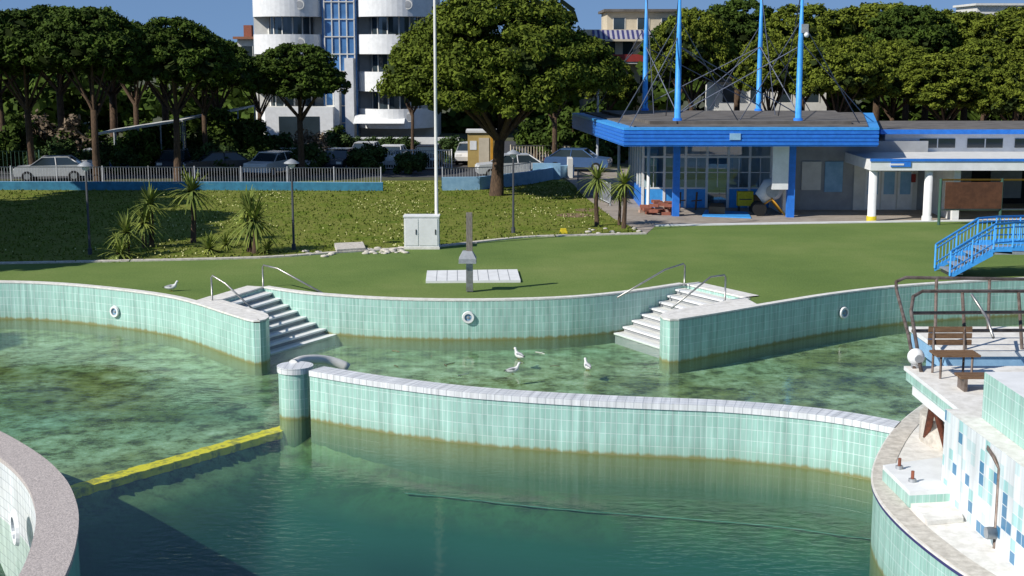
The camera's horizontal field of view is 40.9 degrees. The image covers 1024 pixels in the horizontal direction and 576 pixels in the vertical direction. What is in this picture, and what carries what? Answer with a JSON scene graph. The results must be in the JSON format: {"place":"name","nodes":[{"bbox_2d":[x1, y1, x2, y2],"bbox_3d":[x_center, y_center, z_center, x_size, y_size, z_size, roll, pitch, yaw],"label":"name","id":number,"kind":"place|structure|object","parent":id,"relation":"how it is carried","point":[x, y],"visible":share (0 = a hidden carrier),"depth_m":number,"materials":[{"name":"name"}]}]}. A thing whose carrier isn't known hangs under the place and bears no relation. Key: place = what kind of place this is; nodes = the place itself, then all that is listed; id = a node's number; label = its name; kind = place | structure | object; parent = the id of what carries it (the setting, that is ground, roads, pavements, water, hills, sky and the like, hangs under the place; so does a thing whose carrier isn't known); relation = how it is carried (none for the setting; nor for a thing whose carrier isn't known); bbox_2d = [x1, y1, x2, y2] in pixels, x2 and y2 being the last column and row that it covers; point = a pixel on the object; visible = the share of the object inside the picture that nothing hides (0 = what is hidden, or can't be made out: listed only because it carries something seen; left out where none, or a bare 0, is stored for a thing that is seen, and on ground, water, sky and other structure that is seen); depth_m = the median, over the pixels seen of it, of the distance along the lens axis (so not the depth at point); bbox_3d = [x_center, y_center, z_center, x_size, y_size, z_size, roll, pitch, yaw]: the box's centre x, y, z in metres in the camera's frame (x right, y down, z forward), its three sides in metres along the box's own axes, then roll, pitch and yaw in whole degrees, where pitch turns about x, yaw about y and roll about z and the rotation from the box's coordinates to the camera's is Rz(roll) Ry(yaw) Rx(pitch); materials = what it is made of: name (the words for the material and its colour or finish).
{"place":"outdoors","nodes":[
{"label":"outdoors","id":0,"kind":"place"},
{"bbox_2d":[0,179,637,261],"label":"lawn","id":1,"kind":"structure","parent":0,"point":[302,244],"depth_m":64.35,"materials":[{"name":"green plant"}]},
{"bbox_2d":[24,6,147,180],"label":"pine tree","id":2,"kind":"object","parent":1,"relation":"on","point":[101,43],"visible":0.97,"depth_m":77.09,"materials":[{"name":"green plant"}]},
{"bbox_2d":[105,210,151,256],"bbox_3d":[-14.696,-2.116,52.443,1.928,1.822,2.097,-2,10,-12],"label":"yucca","id":3,"kind":"object","parent":1,"relation":"on","point":[124,225],"visible":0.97,"depth_m":52.28,"materials":[{"name":"green plant"}]},
{"bbox_2d":[126,200,170,248],"bbox_3d":[-14.662,-2.574,54.575,2.307,2.004,2.121,-6,11,-29],"label":"yucca","id":4,"kind":"object","parent":1,"relation":"on","point":[142,225],"visible":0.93,"depth_m":54.32,"materials":[{"name":"green plant"}]},
{"bbox_2d":[130,182,171,246],"bbox_3d":[-14.429,-2.951,54.876,1.877,2.637,1.808,1,10,6],"label":"yucca","id":5,"kind":"object","parent":1,"relation":"on","point":[150,197],"visible":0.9,"depth_m":54.66,"materials":[{"name":"green plant"}]},
{"bbox_2d":[112,16,240,181],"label":"pine tree","id":6,"kind":"object","parent":1,"relation":"on","point":[192,51],"visible":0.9,"depth_m":79.67,"materials":[{"name":"green plant"}]},
{"bbox_2d":[0,181,382,190],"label":"blue low wall","id":7,"kind":"structure","parent":1,"relation":"on","point":[125,185],"depth_m":77.48,"materials":[{"name":"paint"}]},
{"bbox_2d":[1,166,381,181],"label":"metal fence","id":8,"kind":"object","parent":1,"relation":"on","point":[194,167],"visible":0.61,"depth_m":79.19,"materials":[{"name":"grey metal"}]},
{"bbox_2d":[165,166,219,242],"bbox_3d":[-13.082,-3.431,55.986,2.201,3.210,2.285,5,11,28],"label":"yucca","id":9,"kind":"object","parent":1,"relation":"on","point":[192,193],"visible":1,"depth_m":55.73,"materials":[{"name":"green plant"}]},
{"bbox_2d":[225,189,289,254],"bbox_3d":[-9.924,-2.592,53.084,2.699,2.551,2.936,-5,11,-25],"label":"yucca","id":10,"kind":"object","parent":1,"relation":"on","point":[253,227],"visible":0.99,"depth_m":52.78,"materials":[{"name":"green plant"}]},
{"bbox_2d":[0,232,646,263],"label":"lawn kerb","id":11,"kind":"structure","parent":1,"relation":"on","point":[252,257],"depth_m":52.14,"materials":[{"name":"concrete"}]},
{"bbox_2d":[403,214,440,248],"bbox_3d":[-3.583,-2.242,54.566,1.431,1.330,0.790,0,10,0],"label":"utility cabinet","id":12,"kind":"object","parent":1,"relation":"on","point":[421,231],"visible":1,"depth_m":54.21,"materials":[{"name":"metal"}]},
{"bbox_2d":[433,0,437,213],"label":"flag pole","id":13,"kind":"object","parent":1,"relation":"on","point":[435,119],"visible":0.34,"depth_m":54.12,"materials":[{"name":"white metal"}]},
{"bbox_2d":[369,0,627,195],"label":"pine tree","id":14,"kind":"object","parent":1,"relation":"on","point":[540,56],"visible":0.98,"depth_m":70.26,"materials":[{"name":"green plant"}]},
{"bbox_2d":[442,165,573,189],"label":"blue low wall","id":15,"kind":"structure","parent":1,"relation":"on","point":[484,182],"depth_m":79.47,"materials":[{"name":"paint"}]},
{"bbox_2d":[578,161,617,225],"bbox_3d":[3.842,-4.234,61.364,2.044,2.965,1.917,2,10,11],"label":"young palm tree","id":16,"kind":"object","parent":1,"relation":"on","point":[597,183],"visible":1,"depth_m":61.18,"materials":[{"name":"green plant"}]},
{"bbox_2d":[604,165,639,228],"bbox_3d":[4.916,-4.026,60.589,1.942,2.817,1.822,0,10,2],"label":"young palm tree","id":17,"kind":"object","parent":1,"relation":"on","point":[624,185],"visible":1,"depth_m":60.46,"materials":[{"name":"green plant"}]},
{"bbox_2d":[0,78,989,231],"bbox_3d":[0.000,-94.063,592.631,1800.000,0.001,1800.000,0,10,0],"label":"ground","id":18,"kind":"structure","parent":0,"point":[511,136],"depth_m":84.87,"materials":[{"name":"grey asphalt"}]},
{"bbox_2d":[0,7,81,179],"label":"pine tree","id":19,"kind":"object","parent":18,"relation":"on","point":[19,38],"visible":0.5,"depth_m":81.49,"materials":[{"name":"green plant"}]},
{"bbox_2d":[13,155,89,180],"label":"parked car","id":20,"kind":"object","parent":18,"relation":"on","point":[66,162],"visible":0.73,"depth_m":82.72,"materials":[{"name":"paint"}]},
{"bbox_2d":[177,39,255,109],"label":"pine tree","id":21,"kind":"object","parent":18,"relation":"on","point":[244,58],"visible":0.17,"depth_m":95.12,"materials":[{"name":"green plant"}]},
{"bbox_2d":[241,42,351,176],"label":"pine tree","id":22,"kind":"object","parent":18,"relation":"on","point":[313,73],"visible":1,"depth_m":82.95,"materials":[{"name":"green plant"}]},
{"bbox_2d":[0,141,628,178],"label":"car park asphalt","id":23,"kind":"object","parent":18,"relation":"on","point":[453,172],"depth_m":87.60,"materials":[{"name":"grey asphalt"}]},
{"bbox_2d":[0,118,48,168],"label":"shrub","id":24,"kind":"object","parent":23,"relation":"on","point":[17,130],"visible":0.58,"depth_m":88.92,"materials":[{"name":"green plant"}]},
{"bbox_2d":[23,135,77,164],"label":"shrub","id":25,"kind":"object","parent":23,"relation":"on","point":[57,146],"visible":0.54,"depth_m":88.03,"materials":[{"name":"green plant"}]},
{"bbox_2d":[17,3,90,126],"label":"pine tree","id":26,"kind":"object","parent":23,"relation":"on","point":[60,88],"visible":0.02,"depth_m":98.26,"materials":[{"name":"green plant"}]},
{"bbox_2d":[23,109,91,154],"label":"dry shrub","id":27,"kind":"object","parent":23,"relation":"on","point":[44,130],"visible":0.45,"depth_m":90.81,"materials":[{"name":"brown plant"}]},
{"bbox_2d":[75,140,113,172],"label":"shrub","id":28,"kind":"object","parent":23,"relation":"on","point":[105,150],"visible":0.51,"depth_m":88.16,"materials":[{"name":"green plant"}]},
{"bbox_2d":[90,74,125,137],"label":"pine tree","id":29,"kind":"object","parent":23,"relation":"on","point":[113,92],"depth_m":109.21,"materials":[{"name":"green plant"}]},
{"bbox_2d":[108,145,148,174],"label":"shrub","id":30,"kind":"object","parent":23,"relation":"on","point":[129,159],"visible":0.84,"depth_m":87.33,"materials":[{"name":"green plant"}]},
{"bbox_2d":[110,19,159,130],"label":"pine tree","id":31,"kind":"object","parent":23,"relation":"on","point":[135,98],"visible":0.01,"depth_m":91.12,"materials":[{"name":"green plant"}]},
{"bbox_2d":[108,127,164,172],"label":"shrub","id":32,"kind":"object","parent":23,"relation":"on","point":[146,149],"visible":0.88,"depth_m":87.84,"materials":[{"name":"green plant"}]},
{"bbox_2d":[128,124,184,163],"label":"shrub","id":33,"kind":"object","parent":23,"relation":"on","point":[167,139],"visible":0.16,"depth_m":90.86,"materials":[{"name":"green plant"}]},
{"bbox_2d":[155,148,191,173],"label":"parked car","id":34,"kind":"object","parent":23,"relation":"on","point":[166,159],"visible":0.63,"depth_m":87.91,"materials":[{"name":"paint"}]},
{"bbox_2d":[98,105,255,171],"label":"parking canopy","id":35,"kind":"object","parent":23,"relation":"on","point":[160,123],"visible":0.48,"depth_m":89.44,"materials":[{"name":"grey metal"}]},
{"bbox_2d":[156,33,245,152],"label":"pine tree","id":36,"kind":"object","parent":23,"relation":"on","point":[221,83],"visible":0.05,"depth_m":88.25,"materials":[{"name":"green plant"}]},
{"bbox_2d":[183,151,250,176],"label":"parked car","id":37,"kind":"object","parent":23,"relation":"on","point":[236,159],"visible":0.74,"depth_m":86.40,"materials":[{"name":"paint"}]},
{"bbox_2d":[195,128,241,152],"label":"shrub","id":38,"kind":"object","parent":23,"relation":"on","point":[217,136],"visible":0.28,"depth_m":90.61,"materials":[{"name":"green plant"}]},
{"bbox_2d":[191,142,253,174],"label":"shrub","id":39,"kind":"object","parent":23,"relation":"on","point":[212,146],"visible":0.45,"depth_m":87.62,"materials":[{"name":"green plant"}]},
{"bbox_2d":[191,107,256,148],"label":"shrub","id":40,"kind":"object","parent":23,"relation":"on","point":[222,118],"visible":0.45,"depth_m":92.11,"materials":[{"name":"green plant"}]},
{"bbox_2d":[241,135,270,157],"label":"shrub","id":41,"kind":"object","parent":23,"relation":"on","point":[255,146],"visible":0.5,"depth_m":90.94,"materials":[{"name":"green plant"}]},
{"bbox_2d":[240,117,281,150],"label":"shrub","id":42,"kind":"object","parent":23,"relation":"on","point":[260,125],"visible":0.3,"depth_m":94.38,"materials":[{"name":"green plant"}]},
{"bbox_2d":[243,150,296,176],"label":"parked car","id":43,"kind":"object","parent":23,"relation":"on","point":[274,158],"visible":0.67,"depth_m":86.15,"materials":[{"name":"paint"}]},
{"bbox_2d":[279,141,335,173],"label":"shrub","id":44,"kind":"object","parent":23,"relation":"on","point":[312,152],"visible":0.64,"depth_m":87.78,"materials":[{"name":"green plant"}]},
{"bbox_2d":[318,147,353,172],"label":"parked car","id":45,"kind":"object","parent":23,"relation":"on","point":[338,160],"visible":0.6,"depth_m":88.61,"materials":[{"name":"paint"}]},
{"bbox_2d":[346,141,387,173],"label":"shrub","id":46,"kind":"object","parent":23,"relation":"on","point":[367,155],"visible":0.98,"depth_m":88.18,"materials":[{"name":"green plant"}]},
{"bbox_2d":[393,151,427,174],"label":"shrub","id":47,"kind":"object","parent":23,"relation":"on","point":[407,162],"visible":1,"depth_m":87.77,"materials":[{"name":"green plant"}]},
{"bbox_2d":[466,129,493,166],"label":"electrical kiosk","id":48,"kind":"object","parent":23,"relation":"on","point":[480,145],"visible":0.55,"depth_m":92.71,"materials":[{"name":"yellow paint"}]},
{"bbox_2d":[475,153,542,175],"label":"parked car","id":49,"kind":"object","parent":23,"relation":"on","point":[520,158],"visible":0.47,"depth_m":84.57,"materials":[{"name":"paint"}]},
{"bbox_2d":[513,118,547,158],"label":"shrub","id":50,"kind":"object","parent":23,"relation":"on","point":[529,134],"visible":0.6,"depth_m":99.56,"materials":[{"name":"green plant"}]},
{"bbox_2d":[539,103,603,155],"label":"shrub","id":51,"kind":"object","parent":23,"relation":"on","point":[575,138],"visible":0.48,"depth_m":96.52,"materials":[{"name":"green plant"}]},
{"bbox_2d":[544,148,612,171],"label":"parked car","id":52,"kind":"object","parent":23,"relation":"on","point":[584,157],"visible":0.74,"depth_m":89.26,"materials":[{"name":"paint"}]},
{"bbox_2d":[576,60,641,110],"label":"pine tree","id":53,"kind":"object","parent":23,"relation":"on","point":[630,83],"visible":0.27,"depth_m":109.77,"materials":[{"name":"green plant"}]},
{"bbox_2d":[591,139,628,163],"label":"shrub","id":54,"kind":"object","parent":23,"relation":"on","point":[608,149],"visible":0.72,"depth_m":95.99,"materials":[{"name":"green plant"}]},
{"bbox_2d":[764,2,861,110],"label":"pine tree","id":55,"kind":"object","parent":23,"relation":"on","point":[833,22],"visible":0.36,"depth_m":100.75,"materials":[{"name":"green plant"}]},
{"bbox_2d":[863,38,936,120],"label":"pine tree","id":56,"kind":"object","parent":23,"relation":"on","point":[884,48],"visible":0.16,"depth_m":95.17,"materials":[{"name":"green plant"}]},
{"bbox_2d":[936,11,997,120],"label":"pine tree","id":57,"kind":"object","parent":23,"relation":"on","point":[963,19],"visible":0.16,"depth_m":107.88,"materials":[{"name":"green plant"}]},
{"bbox_2d":[960,5,1023,120],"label":"pine tree","id":58,"kind":"object","parent":23,"relation":"on","point":[1008,21],"visible":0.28,"depth_m":102.59,"materials":[{"name":"green plant"}]},
{"bbox_2d":[252,0,440,139],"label":"apartment building","id":59,"kind":"structure","parent":18,"relation":"on","point":[358,38],"depth_m":119.98,"materials":[{"name":"white paint"}]},
{"bbox_2d":[2,35,1023,133],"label":"distant treeline","id":60,"kind":"object","parent":18,"relation":"on","point":[150,106],"visible":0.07,"depth_m":132.53,"materials":[{"name":"green plant"}]},
{"bbox_2d":[579,30,653,110],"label":"terraced house","id":61,"kind":"structure","parent":18,"relation":"on","point":[621,43],"depth_m":134.75,"materials":[{"name":"paint"}]},
{"bbox_2d":[598,9,676,110],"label":"cream house","id":62,"kind":"structure","parent":18,"relation":"on","point":[622,19],"depth_m":137.41,"materials":[{"name":"paint"}]},
{"bbox_2d":[648,7,739,110],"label":"pine tree","id":63,"kind":"object","parent":18,"relation":"on","point":[719,50],"visible":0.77,"depth_m":96.89,"materials":[{"name":"green plant"}]},
{"bbox_2d":[699,0,780,110],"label":"pine tree","id":64,"kind":"object","parent":18,"relation":"on","point":[743,24],"visible":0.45,"depth_m":101.71,"materials":[{"name":"green plant"}]},
{"bbox_2d":[731,32,797,110],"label":"pine tree","id":65,"kind":"object","parent":18,"relation":"on","point":[747,66],"visible":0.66,"depth_m":93.38,"materials":[{"name":"green plant"}]},
{"bbox_2d":[702,78,826,110],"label":"house","id":66,"kind":"structure","parent":18,"relation":"on","point":[815,103],"depth_m":116.88,"materials":[{"name":"white paint"}]},
{"bbox_2d":[787,37,894,111],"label":"pine tree","id":67,"kind":"object","parent":18,"relation":"on","point":[857,73],"visible":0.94,"depth_m":89.08,"materials":[{"name":"green plant"}]},
{"bbox_2d":[813,5,898,111],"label":"pine tree","id":68,"kind":"object","parent":18,"relation":"on","point":[851,13],"visible":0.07,"depth_m":108.37,"materials":[{"name":"green plant"}]},
{"bbox_2d":[858,1,909,120],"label":"pine tree","id":69,"kind":"object","parent":18,"relation":"on","point":[882,7],"visible":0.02,"depth_m":119.14,"materials":[{"name":"green plant"}]},
{"bbox_2d":[858,4,961,120],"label":"pine tree","id":70,"kind":"object","parent":18,"relation":"on","point":[921,27],"visible":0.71,"depth_m":103.94,"materials":[{"name":"green plant"}]},
{"bbox_2d":[885,51,998,120],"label":"pine tree","id":71,"kind":"object","parent":18,"relation":"on","point":[956,89],"visible":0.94,"depth_m":89.19,"materials":[{"name":"green plant"}]},
{"bbox_2d":[941,38,1023,120],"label":"pine tree","id":72,"kind":"object","parent":18,"relation":"on","point":[993,52],"visible":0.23,"depth_m":94.98,"materials":[{"name":"green plant"}]},
{"bbox_2d":[953,3,1023,14],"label":"distant villa","id":73,"kind":"object","parent":18,"relation":"on","point":[987,8],"visible":0.01,"depth_m":166.68,"materials":[{"name":"white paint"}]},
{"bbox_2d":[965,62,1023,120],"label":"pine tree","id":74,"kind":"object","parent":18,"relation":"on","point":[1002,98],"visible":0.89,"depth_m":88.15,"materials":[{"name":"green plant"}]},
{"bbox_2d":[0,319,1023,575],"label":"water","id":75,"kind":"structure","parent":0,"point":[282,507],"depth_m":31.65,"materials":[{"name":"green liquid"}]},
{"bbox_2d":[0,431,79,575],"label":"curved pool wall","id":76,"kind":"structure","parent":75,"relation":"on","point":[37,494],"depth_m":24.71,"materials":[{"name":"grey concrete"}]},
{"bbox_2d":[70,426,282,498],"bbox_3d":[-8.156,4.116,31.306,0.479,0.180,8.613,8,12,37],"label":"yellow depth line","id":77,"kind":"object","parent":75,"relation":"on","point":[115,479],"visible":0.75,"depth_m":31.59,"materials":[{"name":"yellow paint"}]},
{"bbox_2d":[230,291,336,364],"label":"pool steps","id":78,"kind":"structure","parent":75,"relation":"on","point":[292,335],"depth_m":43.54,"materials":[{"name":"white concrete"}]},
{"bbox_2d":[0,277,1023,375],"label":"pool wall","id":79,"kind":"structure","parent":75,"relation":"on","point":[742,324],"depth_m":43.65,"materials":[{"name":"teal tile"}]},
{"bbox_2d":[277,355,900,523],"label":"divider wall","id":80,"kind":"structure","parent":75,"relation":"on","point":[818,460],"depth_m":30.99,"materials":[{"name":"teal tile"}]},
{"bbox_2d":[614,288,730,357],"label":"pool steps","id":81,"kind":"structure","parent":75,"relation":"on","point":[645,330],"depth_m":44.29,"materials":[{"name":"white concrete"}]},
{"bbox_2d":[869,404,1023,575],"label":"diving island","id":82,"kind":"structure","parent":75,"relation":"on","point":[906,540],"depth_m":22.79,"materials":[{"name":"teal tile"}]},
{"bbox_2d":[882,327,1023,574],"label":"diving platform","id":83,"kind":"structure","parent":82,"relation":"on","point":[960,429],"depth_m":23.23,"materials":[{"name":"tile"}]},
{"bbox_2d":[928,327,980,378],"bbox_3d":[8.575,1.254,26.615,0.850,0.910,0.615,0,10,0],"label":"wooden bench","id":84,"kind":"object","parent":83,"relation":"on","point":[963,353],"visible":0.96,"depth_m":26.81,"materials":[{"name":"brown wood"}]},
{"bbox_2d":[895,276,1023,371],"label":"platform guardrail","id":85,"kind":"object","parent":83,"relation":"on","point":[963,312],"visible":0.92,"depth_m":29.14,"materials":[{"name":"metal"}]},
{"bbox_2d":[984,445,999,548],"bbox_3d":[7.726,3.289,21.804,0.521,1.530,1.024,6,12,33],"label":"access handrail","id":86,"kind":"object","parent":82,"relation":"on","point":[990,532],"visible":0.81,"depth_m":21.48,"materials":[{"name":"metal"}]},
{"bbox_2d":[0,221,1023,303],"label":"artificial turf deck","id":87,"kind":"structure","parent":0,"point":[770,263],"depth_m":49.97,"materials":[{"name":"green plant"}]},
{"bbox_2d":[458,212,476,291],"bbox_3d":[-1.427,-1.165,44.460,0.602,2.568,0.535,0,10,0],"label":"shower post","id":88,"kind":"object","parent":87,"relation":"on","point":[467,256],"visible":1,"depth_m":44.31,"materials":[{"name":"metal"}]},
{"bbox_2d":[426,269,519,282],"bbox_3d":[-1.364,-0.418,47.579,3.204,0.086,2.388,0,10,-2],"label":"foot wash tray","id":89,"kind":"object","parent":87,"relation":"on","point":[480,276],"visible":0.92,"depth_m":47.22,"materials":[{"name":"white paint"}]},
{"bbox_2d":[934,215,1023,276],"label":"blue footbridge","id":90,"kind":"object","parent":87,"relation":"on","point":[973,254],"visible":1,"depth_m":47.66,"materials":[{"name":"metal"}]},
{"bbox_2d":[937,179,1023,224],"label":"timber hoarding","id":91,"kind":"object","parent":87,"relation":"on","point":[973,196],"visible":0.96,"depth_m":61.69,"materials":[{"name":"brown wood"}]},
{"bbox_2d":[0,0,1023,41],"label":"sky","id":92,"kind":"structure","parent":0,"point":[225,18],"materials":[{"name":"blue"}]},
{"bbox_2d":[566,169,1023,232],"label":"paving","id":93,"kind":"structure","parent":0,"point":[643,222],"depth_m":65.56,"materials":[{"name":"grey concrete"}]},
{"bbox_2d":[638,200,671,214],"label":"brick pile","id":94,"kind":"object","parent":93,"relation":"on","point":[663,208],"visible":0.96,"depth_m":66.05,"materials":[{"name":"red brick"}]},
{"bbox_2d":[572,111,878,216],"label":"pool pavilion","id":95,"kind":"structure","parent":93,"relation":"on","point":[709,157],"depth_m":68.24,"materials":[{"name":"blue paint"}]},
{"bbox_2d":[641,0,648,110],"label":"roof mast","id":96,"kind":"object","parent":95,"relation":"on","point":[645,81],"visible":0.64,"depth_m":75.90,"materials":[{"name":"blue metal"}]},
{"bbox_2d":[673,0,681,120],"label":"roof mast","id":97,"kind":"object","parent":95,"relation":"on","point":[677,113],"visible":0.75,"depth_m":64.59,"materials":[{"name":"blue metal"}]},
{"bbox_2d":[579,0,861,126],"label":"mast cables","id":98,"kind":"object","parent":95,"relation":"on","point":[736,65],"visible":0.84,"depth_m":67.96,"materials":[{"name":"metal"}]},
{"bbox_2d":[754,0,762,110],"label":"roof mast","id":99,"kind":"object","parent":95,"relation":"on","point":[759,71],"visible":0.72,"depth_m":75.37,"materials":[{"name":"blue metal"}]},
{"bbox_2d":[793,0,808,120],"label":"roof mast","id":100,"kind":"object","parent":95,"relation":"on","point":[803,28],"visible":0.94,"depth_m":64.55,"materials":[{"name":"blue metal"}]},
{"bbox_2d":[702,203,750,218],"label":"tarpaulin","id":101,"kind":"object","parent":93,"relation":"on","point":[716,210],"visible":1,"depth_m":65.69,"materials":[{"name":"blue paint"}]},
{"bbox_2d":[750,178,784,215],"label":"cement mixer","id":102,"kind":"object","parent":93,"relation":"on","point":[765,193],"visible":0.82,"depth_m":65.16,"materials":[{"name":"white paint"}]},
{"bbox_2d":[653,219,1023,225],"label":"terrace kerb","id":103,"kind":"structure","parent":93,"relation":"on","point":[773,223],"depth_m":62.46,"materials":[{"name":"white paint"}]},
{"bbox_2d":[794,121,1023,220],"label":"bath house","id":104,"kind":"structure","parent":93,"relation":"on","point":[905,165],"depth_m":67.54,"materials":[{"name":"white paint"}]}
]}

